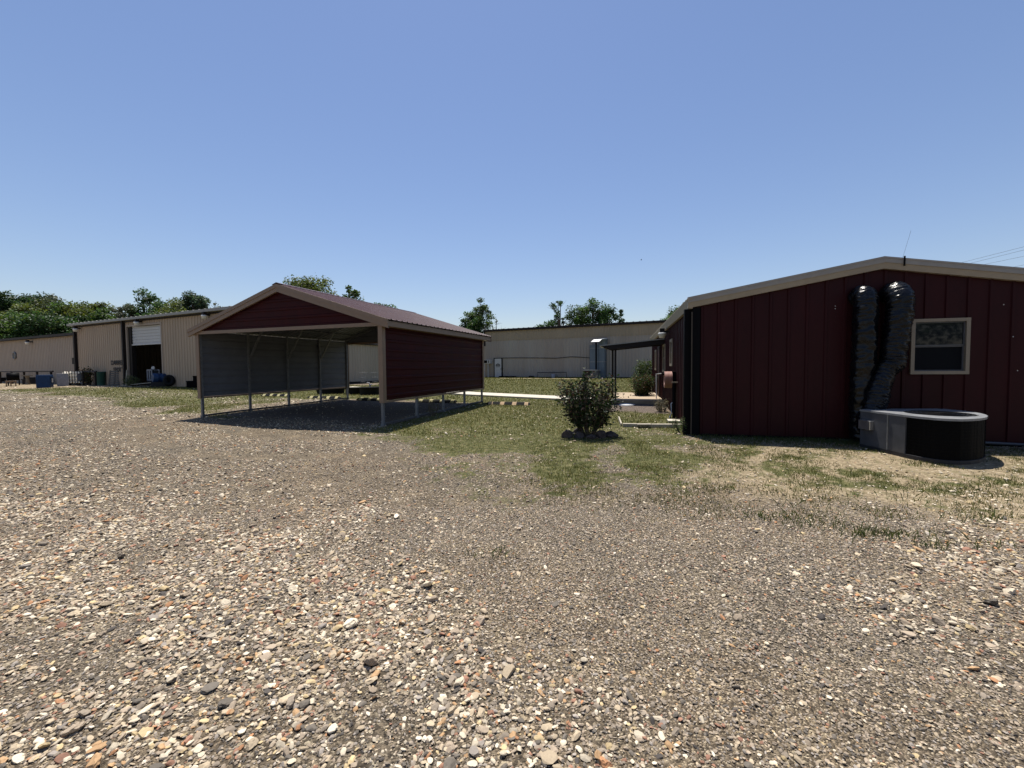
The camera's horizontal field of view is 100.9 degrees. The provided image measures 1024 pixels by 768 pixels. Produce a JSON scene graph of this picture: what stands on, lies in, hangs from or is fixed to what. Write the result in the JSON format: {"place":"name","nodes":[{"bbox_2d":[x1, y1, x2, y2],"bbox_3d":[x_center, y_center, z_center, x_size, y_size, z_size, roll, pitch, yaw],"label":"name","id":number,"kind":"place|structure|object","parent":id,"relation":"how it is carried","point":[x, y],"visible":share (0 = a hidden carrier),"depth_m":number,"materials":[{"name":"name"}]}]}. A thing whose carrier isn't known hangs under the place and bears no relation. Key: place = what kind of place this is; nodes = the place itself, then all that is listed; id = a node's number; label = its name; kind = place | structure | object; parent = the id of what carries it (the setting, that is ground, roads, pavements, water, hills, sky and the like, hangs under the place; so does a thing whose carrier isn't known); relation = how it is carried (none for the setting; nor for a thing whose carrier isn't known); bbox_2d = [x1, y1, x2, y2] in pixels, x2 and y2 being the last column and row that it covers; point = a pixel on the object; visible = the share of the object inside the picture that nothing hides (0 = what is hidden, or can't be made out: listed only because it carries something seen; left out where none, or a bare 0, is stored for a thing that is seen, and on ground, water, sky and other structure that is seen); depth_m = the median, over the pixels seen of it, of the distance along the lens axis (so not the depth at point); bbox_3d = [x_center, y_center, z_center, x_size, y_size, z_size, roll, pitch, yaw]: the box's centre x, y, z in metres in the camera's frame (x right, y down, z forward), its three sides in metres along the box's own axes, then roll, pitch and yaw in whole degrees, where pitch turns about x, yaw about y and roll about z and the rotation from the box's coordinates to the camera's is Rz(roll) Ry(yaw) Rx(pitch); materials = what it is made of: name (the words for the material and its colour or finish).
{"place":"outdoors","nodes":[
{"label":"outdoors","id":0,"kind":"place"},
{"bbox_2d":[352,386,567,399],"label":"path","id":1,"kind":"structure","parent":0,"point":[528,396],"depth_m":18.79,"materials":[{"name":"concrete"}]},
{"bbox_2d":[0,377,1023,767],"bbox_3d":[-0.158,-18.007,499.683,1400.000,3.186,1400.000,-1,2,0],"label":"ground","id":2,"kind":"structure","parent":0,"point":[352,411],"depth_m":3.04,"materials":[{"name":"gravel"}]},
{"bbox_2d":[1,373,19,385],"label":"barrel smoker","id":3,"kind":"object","parent":2,"relation":"on","point":[11,376],"visible":0.95,"depth_m":32.05,"materials":[{"name":"black paint"}]},
{"bbox_2d":[0,290,26,330],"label":"tree","id":4,"kind":"object","parent":2,"relation":"on","point":[5,298],"visible":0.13,"depth_m":59.50,"materials":[{"name":"green plant"}]},
{"bbox_2d":[0,293,33,311],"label":"tree","id":5,"kind":"object","parent":2,"relation":"on","point":[23,299],"visible":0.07,"depth_m":61.43,"materials":[{"name":"green plant"}]},
{"bbox_2d":[0,309,34,338],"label":"tree","id":6,"kind":"object","parent":2,"relation":"on","point":[6,327],"visible":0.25,"depth_m":48.69,"materials":[{"name":"green plant"}]},
{"bbox_2d":[0,371,53,383],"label":"pipe rail","id":7,"kind":"object","parent":2,"relation":"on","point":[23,373],"visible":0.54,"depth_m":34.03,"materials":[{"name":"metal"}]},
{"bbox_2d":[22,375,32,384],"bbox_3d":[-38.304,-0.328,33.401,0.526,0.740,0.592,2,3,41],"label":"pedestal table","id":8,"kind":"object","parent":2,"relation":"on","point":[27,382],"visible":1,"depth_m":33.32,"materials":[{"name":"grey stone"}]},
{"bbox_2d":[21,377,35,383],"bbox_3d":[-38.993,-0.285,34.616,0.597,0.550,1.626,2,3,42],"label":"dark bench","id":9,"kind":"object","parent":2,"relation":"on","point":[32,380],"visible":0.33,"depth_m":34.25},
{"bbox_2d":[1,297,56,319],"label":"tree","id":10,"kind":"object","parent":2,"relation":"on","point":[26,308],"visible":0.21,"depth_m":55.10,"materials":[{"name":"green plant"}]},
{"bbox_2d":[0,332,73,382],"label":"warehouse wing","id":11,"kind":"structure","parent":2,"relation":"on","point":[53,352],"depth_m":36.36,"materials":[{"name":"metal"}]},
{"bbox_2d":[7,310,70,337],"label":"tree","id":12,"kind":"object","parent":2,"relation":"on","point":[28,322],"visible":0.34,"depth_m":48.57,"materials":[{"name":"green plant"}]},
{"bbox_2d":[17,291,63,305],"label":"tree","id":13,"kind":"object","parent":2,"relation":"on","point":[36,296],"visible":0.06,"depth_m":64.90,"materials":[{"name":"green plant"}]},
{"bbox_2d":[36,375,53,387],"bbox_3d":[-31.787,-0.190,28.757,0.701,0.860,0.617,-2,3,-31],"label":"blue crate","id":14,"kind":"object","parent":2,"relation":"on","point":[44,381],"visible":0.93,"depth_m":28.54,"materials":[{"name":"plastic"}]},
{"bbox_2d":[34,294,65,310],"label":"tree","id":15,"kind":"object","parent":2,"relation":"on","point":[54,298],"visible":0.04,"depth_m":59.42,"materials":[{"name":"green plant"}]},
{"bbox_2d":[40,300,77,315],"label":"tree","id":16,"kind":"object","parent":2,"relation":"on","point":[56,307],"visible":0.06,"depth_m":56.19,"materials":[{"name":"green plant"}]},
{"bbox_2d":[57,374,68,385],"bbox_3d":[-32.004,-0.301,30.102,0.507,0.880,0.603,2,3,43],"label":"white box","id":17,"kind":"object","parent":2,"relation":"on","point":[62,379],"visible":0.98,"depth_m":29.93,"materials":[{"name":"plastic"}]},
{"bbox_2d":[36,313,96,333],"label":"tree","id":18,"kind":"object","parent":2,"relation":"on","point":[67,329],"visible":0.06,"depth_m":50.55,"materials":[{"name":"green plant"}]},
{"bbox_2d":[47,301,85,322],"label":"tree","id":19,"kind":"object","parent":2,"relation":"on","point":[65,308],"visible":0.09,"depth_m":56.12,"materials":[{"name":"green plant"}]},
{"bbox_2d":[63,371,90,385],"bbox_3d":[-31.883,-0.435,30.980,0.808,1.064,1.443,2,3,44],"label":"caged tank","id":20,"kind":"object","parent":2,"relation":"on","point":[74,378],"visible":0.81,"depth_m":30.69,"materials":[{"name":"plastic"}]},
{"bbox_2d":[76,366,93,384],"bbox_3d":[-31.315,-0.620,31.075,1.072,1.414,1.041,0,3,22],"label":"vine plant","id":21,"kind":"object","parent":2,"relation":"on","point":[88,374],"visible":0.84,"depth_m":31.01,"materials":[{"name":"green plant"}]},
{"bbox_2d":[82,371,96,385],"bbox_3d":[-30.292,-0.384,30.303,2.100,1.092,0.113,1,3,25],"label":"pipe rail","id":22,"kind":"object","parent":2,"relation":"on","point":[95,379],"visible":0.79,"depth_m":30.06,"materials":[{"name":"metal"}]},
{"bbox_2d":[61,300,118,322],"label":"tree","id":23,"kind":"object","parent":2,"relation":"on","point":[88,309],"visible":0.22,"depth_m":56.49,"materials":[{"name":"green plant"}]},
{"bbox_2d":[84,307,115,321],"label":"tree","id":24,"kind":"object","parent":2,"relation":"on","point":[100,314],"visible":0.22,"depth_m":54.87,"materials":[{"name":"green plant"}]},
{"bbox_2d":[96,372,105,384],"bbox_3d":[-30.115,-0.407,30.899,0.645,0.980,0.645,-1,2,0],"label":"green bin","id":25,"kind":"object","parent":2,"relation":"on","point":[101,376],"visible":0.8,"depth_m":30.73,"materials":[{"name":"plastic"}]},
{"bbox_2d":[108,370,119,385],"bbox_3d":[-28.338,-0.433,30.131,0.697,1.096,0.262,-3,3,-43],"label":"leaning pallet","id":26,"kind":"object","parent":2,"relation":"on","point":[114,378],"visible":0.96,"depth_m":30.07,"materials":[{"name":"wood"}]},
{"bbox_2d":[109,307,121,314],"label":"tree","id":27,"kind":"object","parent":2,"relation":"on","point":[113,310],"visible":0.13,"depth_m":59.08,"materials":[{"name":"green plant"}]},
{"bbox_2d":[115,304,144,317],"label":"tree","id":28,"kind":"object","parent":2,"relation":"on","point":[122,314],"visible":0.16,"depth_m":52.88,"materials":[{"name":"green plant"}]},
{"bbox_2d":[121,375,142,385],"bbox_3d":[-26.236,-0.241,29.158,1.051,0.773,1.245,-1,2,0],"label":"weed clump","id":29,"kind":"object","parent":2,"relation":"on","point":[129,382],"visible":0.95,"depth_m":28.98,"materials":[{"name":"green plant"}]},
{"bbox_2d":[122,287,167,316],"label":"tree","id":30,"kind":"object","parent":2,"relation":"on","point":[148,299],"visible":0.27,"depth_m":54.77,"materials":[{"name":"green plant"}]},
{"bbox_2d":[134,299,167,315],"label":"tree","id":31,"kind":"object","parent":2,"relation":"on","point":[153,305],"visible":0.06,"depth_m":52.70,"materials":[{"name":"green plant"}]},
{"bbox_2d":[147,366,159,385],"bbox_3d":[-25.454,-0.576,30.026,0.744,1.360,0.539,1,3,25],"label":"caged machine","id":32,"kind":"object","parent":2,"relation":"on","point":[150,372],"visible":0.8,"depth_m":29.90,"materials":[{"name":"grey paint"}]},
{"bbox_2d":[151,373,166,386],"bbox_3d":[-22.998,-0.224,27.550,0.873,0.976,0.706,-3,3,-43],"label":"blue drum","id":33,"kind":"object","parent":2,"relation":"on","point":[157,379],"visible":0.81,"depth_m":27.28,"materials":[{"name":"plastic"}]},
{"bbox_2d":[163,375,174,385],"bbox_3d":[-22.002,-0.221,27.108,0.633,0.746,0.432,-3,3,-41],"label":"tyre","id":34,"kind":"object","parent":2,"relation":"on","point":[168,380],"visible":1,"depth_m":27.04,"materials":[{"name":"black rubber"}]},
{"bbox_2d":[155,307,188,313],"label":"tree","id":35,"kind":"object","parent":2,"relation":"on","point":[176,310],"visible":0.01,"depth_m":48.65,"materials":[{"name":"green plant"}]},
{"bbox_2d":[150,297,195,314],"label":"tree","id":36,"kind":"object","parent":2,"relation":"on","point":[171,304],"visible":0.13,"depth_m":50.20,"materials":[{"name":"green plant"}]},
{"bbox_2d":[186,381,192,387],"bbox_3d":[-19.851,0.013,26.116,0.470,0.420,0.430,-2,3,-37],"label":"black box","id":37,"kind":"object","parent":2,"relation":"on","point":[189,384],"visible":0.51,"depth_m":25.92,"materials":[{"name":"paint"}]},
{"bbox_2d":[175,290,210,310],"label":"tree","id":38,"kind":"object","parent":2,"relation":"on","point":[194,301],"visible":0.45,"depth_m":50.80,"materials":[{"name":"green plant"}]},
{"bbox_2d":[192,376,196,387],"bbox_3d":[-19.352,-0.131,25.910,0.368,0.740,0.433,-2,3,-37],"label":"black box","id":39,"kind":"object","parent":2,"relation":"on","point":[194,381],"visible":0.48,"depth_m":25.70,"materials":[{"name":"paint"}]},
{"bbox_2d":[66,306,340,386],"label":"warehouse","id":40,"kind":"structure","parent":2,"relation":"on","point":[164,343],"depth_m":29.59,"materials":[{"name":"grey metal"}]},
{"bbox_2d":[72,326,80,331],"bbox_3d":[-33.176,-4.183,32.192,0.322,0.409,0.446,1,3,27],"label":"wall lamp","id":41,"kind":"object","parent":40,"relation":"attached to","point":[75,329],"visible":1,"depth_m":32.07,"materials":[{"name":"plastic"}]},
{"bbox_2d":[133,319,141,324],"bbox_3d":[-25.245,-4.150,28.495,0.322,0.409,0.446,1,3,27],"label":"wall lamp","id":42,"kind":"object","parent":40,"relation":"attached to","point":[136,322],"visible":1,"depth_m":28.37,"materials":[{"name":"plastic"}]},
{"bbox_2d":[132,325,160,345],"bbox_3d":[-24.779,-3.316,28.714,3.920,1.290,0.100,1,3,25],"label":"roller door","id":43,"kind":"structure","parent":40,"relation":"in","point":[142,335],"depth_m":28.77,"materials":[{"name":"white paint"}]},
{"bbox_2d":[201,312,209,318],"bbox_3d":[-18.356,-4.088,25.285,0.321,0.409,0.446,1,3,27],"label":"wall lamp","id":44,"kind":"object","parent":40,"relation":"attached to","point":[204,315],"visible":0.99,"depth_m":25.16,"materials":[{"name":"plastic"}]},
{"bbox_2d":[261,394,290,395],"bbox_3d":[-11.396,0.529,20.360,1.700,0.100,0.250,0,3,19],"label":"wheel stop","id":45,"kind":"object","parent":2,"relation":"on","point":[274,395],"visible":0.69,"depth_m":20.27,"materials":[{"name":"yellow paint"}]},
{"bbox_2d":[283,272,338,295],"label":"tree","id":46,"kind":"object","parent":2,"relation":"on","point":[317,285],"visible":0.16,"depth_m":44.47,"materials":[{"name":"green plant"}]},
{"bbox_2d":[307,396,340,398],"bbox_3d":[-8.345,0.588,18.762,1.700,0.100,0.250,0,2,18],"label":"wheel stop","id":47,"kind":"object","parent":2,"relation":"on","point":[330,397],"visible":0.8,"depth_m":18.61,"materials":[{"name":"yellow paint"}]},
{"bbox_2d":[316,388,344,393],"bbox_3d":[-9.417,0.368,21.930,1.590,0.330,0.954,-1,2,0],"label":"stock tank","id":48,"kind":"object","parent":2,"relation":"on","point":[334,391],"visible":0.52,"depth_m":21.57,"materials":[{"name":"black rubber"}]},
{"bbox_2d":[187,282,491,425],"bbox_3d":[-5.197,-0.966,14.556,7.045,3.802,6.750,0,3,19],"label":"carport","id":49,"kind":"object","parent":2,"relation":"on","point":[420,356],"visible":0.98,"depth_m":13.11,"materials":[{"name":"metal"}]},
{"bbox_2d":[345,387,359,394],"bbox_3d":[-7.997,0.355,21.430,0.975,0.370,0.780,-1,2,0],"label":"stock tank","id":50,"kind":"object","parent":2,"relation":"on","point":[353,390],"visible":0.52,"depth_m":21.11,"materials":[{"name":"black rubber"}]},
{"bbox_2d":[342,285,363,300],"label":"tree","id":51,"kind":"object","parent":2,"relation":"on","point":[354,293],"visible":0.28,"depth_m":45.25,"materials":[{"name":"green plant"}]},
{"bbox_2d":[349,344,378,383],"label":"metal shed","id":52,"kind":"structure","parent":2,"relation":"on","point":[363,357],"depth_m":33.26,"materials":[{"name":"metal"}]},
{"bbox_2d":[356,398,378,400],"bbox_3d":[-5.770,0.634,17.689,1.700,0.100,0.250,0,3,20],"label":"wheel stop","id":53,"kind":"object","parent":2,"relation":"on","point":[373,399],"visible":0.59,"depth_m":17.66,"materials":[{"name":"yellow paint"}]},
{"bbox_2d":[358,382,378,394],"bbox_3d":[-7.048,0.230,20.975,1.102,0.648,1.102,-1,2,0],"label":"stock tank","id":54,"kind":"object","parent":2,"relation":"on","point":[370,390],"visible":0.88,"depth_m":20.56,"materials":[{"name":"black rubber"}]},
{"bbox_2d":[374,302,397,308],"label":"tree","id":55,"kind":"object","parent":2,"relation":"on","point":[393,305],"visible":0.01,"depth_m":51.58,"materials":[{"name":"green plant"}]},
{"bbox_2d":[427,400,440,415],"bbox_3d":[-2.333,0.672,12.332,0.566,0.544,0.366,2,3,41],"label":"weed clump","id":56,"kind":"object","parent":2,"relation":"on","point":[433,404],"visible":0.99,"depth_m":12.28,"materials":[{"name":"green plant"}]},
{"bbox_2d":[418,399,456,402],"bbox_3d":[-2.994,0.663,16.651,1.700,0.100,0.250,0,2,16],"label":"wheel stop","id":57,"kind":"object","parent":2,"relation":"on","point":[438,400],"visible":0.79,"depth_m":16.56,"materials":[{"name":"yellow paint"}]},
{"bbox_2d":[459,317,484,333],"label":"tree","id":58,"kind":"object","parent":2,"relation":"on","point":[472,323],"visible":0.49,"depth_m":61.87,"materials":[{"name":"green plant"}]},
{"bbox_2d":[463,298,495,332],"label":"tree","id":59,"kind":"object","parent":2,"relation":"on","point":[482,309],"visible":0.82,"depth_m":63.24,"materials":[{"name":"green plant"}]},
{"bbox_2d":[484,360,491,376],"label":"electrical box","id":60,"kind":"object","parent":2,"relation":"on","point":[488,362],"depth_m":46.49,"materials":[{"name":"white paint"}]},
{"bbox_2d":[485,402,530,404],"bbox_3d":[-0.164,0.708,15.462,1.700,0.100,0.250,0,2,17],"label":"wheel stop","id":61,"kind":"object","parent":2,"relation":"on","point":[511,403],"visible":0.92,"depth_m":15.36,"materials":[{"name":"beige paint"}]},
{"bbox_2d":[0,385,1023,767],"bbox_3d":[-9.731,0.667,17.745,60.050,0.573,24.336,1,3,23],"label":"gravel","id":62,"kind":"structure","parent":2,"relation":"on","point":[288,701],"depth_m":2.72,"materials":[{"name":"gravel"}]},
{"bbox_2d":[0,377,1023,562],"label":"grass","id":63,"kind":"structure","parent":2,"relation":"on","point":[760,440],"depth_m":7.19,"materials":[{"name":"plant"}]},
{"bbox_2d":[535,320,557,326],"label":"tree","id":64,"kind":"object","parent":2,"relation":"on","point":[549,323],"visible":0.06,"depth_m":64.77,"materials":[{"name":"green plant"}]},
{"bbox_2d":[537,372,566,377],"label":"rail","id":65,"kind":"object","parent":2,"relation":"on","point":[553,372],"visible":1,"depth_m":43.17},
{"bbox_2d":[548,301,568,325],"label":"tree","id":66,"kind":"object","parent":2,"relation":"on","point":[557,317],"visible":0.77,"depth_m":65.43,"materials":[{"name":"green plant"}]},
{"bbox_2d":[561,429,572,437],"bbox_3d":[1.147,1.058,8.769,0.241,0.243,0.186,-1,2,0],"label":"border stone","id":67,"kind":"object","parent":2,"relation":"on","point":[566,433],"visible":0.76,"depth_m":8.71,"materials":[{"name":"stone"}]},
{"bbox_2d":[483,320,665,377],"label":"warehouse","id":68,"kind":"structure","parent":2,"relation":"on","point":[524,352],"depth_m":43.01,"materials":[{"name":"grey metal"}]},
{"bbox_2d":[494,358,502,376],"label":"door","id":69,"kind":"structure","parent":68,"relation":"in","point":[498,362],"depth_m":46.31,"materials":[{"name":"white paint"}]},
{"bbox_2d":[589,338,607,377],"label":"vent stack","id":70,"kind":"object","parent":68,"relation":"attached to","point":[598,357],"visible":0.82,"depth_m":40.44,"materials":[{"name":"metal"}]},
{"bbox_2d":[563,304,594,325],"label":"tree","id":71,"kind":"object","parent":2,"relation":"on","point":[578,312],"visible":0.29,"depth_m":64.46,"materials":[{"name":"green plant"}]},
{"bbox_2d":[574,431,584,437],"bbox_3d":[1.394,1.073,8.734,0.222,0.188,0.160,-1,2,0],"label":"border stone","id":72,"kind":"object","parent":2,"relation":"on","point":[578,434],"visible":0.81,"depth_m":8.71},
{"bbox_2d":[549,367,628,435],"bbox_3d":[1.589,0.373,8.935,1.399,1.468,1.432,1,3,37],"label":"shrub","id":73,"kind":"object","parent":2,"relation":"on","point":[581,407],"visible":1,"depth_m":8.71,"materials":[{"name":"green plant"}]},
{"bbox_2d":[586,434,595,438],"bbox_3d":[1.617,1.089,8.626,0.187,0.117,0.137,1,3,28],"label":"border stone","id":74,"kind":"object","parent":2,"relation":"on","point":[590,436],"visible":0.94,"depth_m":8.59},
{"bbox_2d":[582,370,600,378],"bbox_3d":[7.527,-0.902,39.965,1.500,0.870,0.900,1,3,27],"label":"condenser unit","id":75,"kind":"object","parent":2,"relation":"on","point":[597,372],"visible":0.64,"depth_m":39.55,"materials":[{"name":"grey paint"}]},
{"bbox_2d":[575,297,614,324],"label":"tree","id":76,"kind":"object","parent":2,"relation":"on","point":[592,305],"visible":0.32,"depth_m":64.83,"materials":[{"name":"green plant"}]},
{"bbox_2d":[596,430,605,437],"bbox_3d":[1.831,1.055,8.717,0.217,0.222,0.155,0,2,18],"label":"border stone","id":77,"kind":"object","parent":2,"relation":"on","point":[600,433],"visible":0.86,"depth_m":8.65,"materials":[{"name":"stone"}]},
{"bbox_2d":[594,304,621,322],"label":"tree","id":78,"kind":"object","parent":2,"relation":"on","point":[610,312],"visible":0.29,"depth_m":64.96,"materials":[{"name":"green plant"}]},
{"bbox_2d":[606,431,618,437],"bbox_3d":[2.063,1.051,8.792,0.237,0.167,0.285,-2,3,-34],"label":"border stone","id":79,"kind":"object","parent":2,"relation":"on","point":[610,434],"visible":0.76,"depth_m":8.71,"materials":[{"name":"stone"}]},
{"bbox_2d":[612,309,623,322],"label":"tree","id":80,"kind":"object","parent":2,"relation":"on","point":[620,311],"visible":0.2,"depth_m":65.47,"materials":[{"name":"green plant"}]},
{"bbox_2d":[619,403,634,405],"bbox_3d":[4.057,0.728,14.864,0.550,0.086,0.550,-1,2,0],"label":"well lid","id":81,"kind":"object","parent":2,"relation":"on","point":[626,404],"visible":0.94,"depth_m":14.69,"materials":[{"name":"white paint"}]},
{"bbox_2d":[611,392,663,403],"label":"porch slab","id":82,"kind":"structure","parent":2,"relation":"on","point":[634,399],"depth_m":15.71,"materials":[{"name":"beige concrete"}]},
{"bbox_2d":[630,356,651,388],"bbox_3d":[6.945,-0.545,21.967,1.322,1.802,1.658,2,3,44],"label":"shrub","id":83,"kind":"object","parent":2,"relation":"on","point":[642,368],"visible":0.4,"depth_m":21.80,"materials":[{"name":"green plant"}]},
{"bbox_2d":[628,373,655,395],"bbox_3d":[5.474,0.032,17.695,1.370,1.121,1.156,-1,2,0],"label":"shrub","id":84,"kind":"object","parent":2,"relation":"on","point":[646,382],"visible":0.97,"depth_m":17.51,"materials":[{"name":"green plant"}]},
{"bbox_2d":[618,416,682,427],"bbox_3d":[3.089,0.976,10.336,0.940,0.130,1.887,-2,3,-38],"label":"timber border","id":85,"kind":"object","parent":2,"relation":"on","point":[649,425],"visible":0.84,"depth_m":10.01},
{"bbox_2d":[653,399,669,411],"bbox_3d":[4.604,0.642,12.954,0.563,0.444,0.546,-1,2,0],"label":"weed clump","id":86,"kind":"object","parent":2,"relation":"on","point":[659,407],"visible":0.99,"depth_m":12.88,"materials":[{"name":"green plant"}]},
{"bbox_2d":[664,303,682,319],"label":"tree","id":87,"kind":"object","parent":2,"relation":"on","point":[671,313],"visible":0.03,"depth_m":60.02,"materials":[{"name":"green plant"}]},
{"bbox_2d":[671,417,686,432],"bbox_3d":[3.735,0.862,9.118,0.464,0.432,0.472,-2,3,-37],"label":"weed clump","id":88,"kind":"object","parent":2,"relation":"on","point":[677,425],"visible":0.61,"depth_m":9.14,"materials":[{"name":"green plant"}]},
{"bbox_2d":[600,256,1023,446],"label":"metal building","id":89,"kind":"structure","parent":2,"relation":"on","point":[770,358],"depth_m":8.23,"materials":[{"name":"metal"}]},
{"bbox_2d":[655,350,656,369],"bbox_3d":[6.508,-1.080,19.060,0.095,0.910,0.680,0,2,15],"label":"window","id":90,"kind":"structure","parent":89,"relation":"in","point":[655,350],"depth_m":18.80,"materials":[{"name":"grey paint"}]},
{"bbox_2d":[657,346,659,396],"bbox_3d":[5.956,-0.506,17.150,0.038,2.030,0.980,0,2,15],"label":"door","id":91,"kind":"structure","parent":89,"relation":"in","point":[658,348],"depth_m":17.14,"materials":[{"name":"metal"}]},
{"bbox_2d":[658,328,668,337],"bbox_3d":[4.834,-1.617,13.467,0.336,0.304,0.242,-1,2,0],"label":"wall lamp","id":92,"kind":"object","parent":89,"relation":"attached to","point":[662,333],"visible":0.99,"depth_m":13.39,"materials":[{"name":"plastic"}]},
{"bbox_2d":[662,344,665,371],"bbox_3d":[5.460,-0.922,15.105,0.095,0.980,0.850,0,2,15],"label":"window","id":93,"kind":"structure","parent":89,"relation":"in","point":[664,345],"depth_m":15.37,"materials":[{"name":"grey paint"}]},
{"bbox_2d":[663,371,675,387],"bbox_3d":[4.372,-0.121,11.778,0.330,0.465,0.436,0,2,15],"label":"hose reel","id":94,"kind":"object","parent":89,"relation":"attached to","point":[669,377],"visible":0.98,"depth_m":11.62,"materials":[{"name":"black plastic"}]},
{"bbox_2d":[669,339,672,365],"bbox_3d":[4.838,-0.945,12.753,0.184,0.810,0.657,0,2,7],"label":"window","id":95,"kind":"structure","parent":89,"relation":"in","point":[671,340],"depth_m":12.79,"materials":[{"name":"grey paint"}]},
{"bbox_2d":[669,382,677,418],"bbox_3d":[4.351,0.492,11.394,0.240,1.100,0.088,0,2,7],"label":"standpipe","id":96,"kind":"object","parent":89,"relation":"attached to","point":[673,408],"visible":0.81,"depth_m":11.36,"materials":[{"name":"metal"}]},
{"bbox_2d":[848,285,879,438],"bbox_3d":[6.568,-0.419,7.926,0.450,2.868,0.541,-1,2,0],"label":"flexible duct","id":97,"kind":"object","parent":89,"relation":"attached to","point":[863,300],"visible":0.78,"depth_m":7.75,"materials":[{"name":"black aluminium foil"}]},
{"bbox_2d":[855,281,915,431],"bbox_3d":[6.826,-0.422,7.665,1.062,2.916,0.598,-2,3,-27],"label":"flexible duct","id":98,"kind":"object","parent":89,"relation":"attached to","point":[898,299],"visible":0.81,"depth_m":7.53,"materials":[{"name":"black aluminium foil"}]},
{"bbox_2d":[909,317,970,373],"bbox_3d":[7.851,-0.691,7.789,0.884,1.020,0.274,0,2,5],"label":"window","id":99,"kind":"structure","parent":89,"relation":"in","point":[938,345],"depth_m":7.77,"materials":[{"name":"grey paint"}]},
{"bbox_2d":[862,447,983,465],"bbox_3d":[7.010,1.228,6.952,1.469,0.148,1.473,-1,2,0],"label":"equipment pad","id":100,"kind":"object","parent":2,"relation":"on","point":[938,463],"visible":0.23,"depth_m":6.30,"materials":[{"name":"concrete"}]},
{"bbox_2d":[858,408,987,464],"bbox_3d":[6.980,0.803,6.934,1.564,0.700,1.513,-1,2,0],"label":"cooling unit","id":101,"kind":"object","parent":2,"relation":"on","point":[947,436],"visible":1,"depth_m":6.52,"materials":[{"name":"paint"}]},
{"bbox_2d":[839,439,1023,445],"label":"drain pipe","id":102,"kind":"object","parent":2,"relation":"on","point":[1006,443],"visible":0.18,"depth_m":7.50,"materials":[{"name":"grey paint"}]},
{"bbox_2d":[0,0,1023,329],"label":"sky","id":103,"kind":"structure","parent":0,"point":[429,158],"materials":[{"name":"blue"}]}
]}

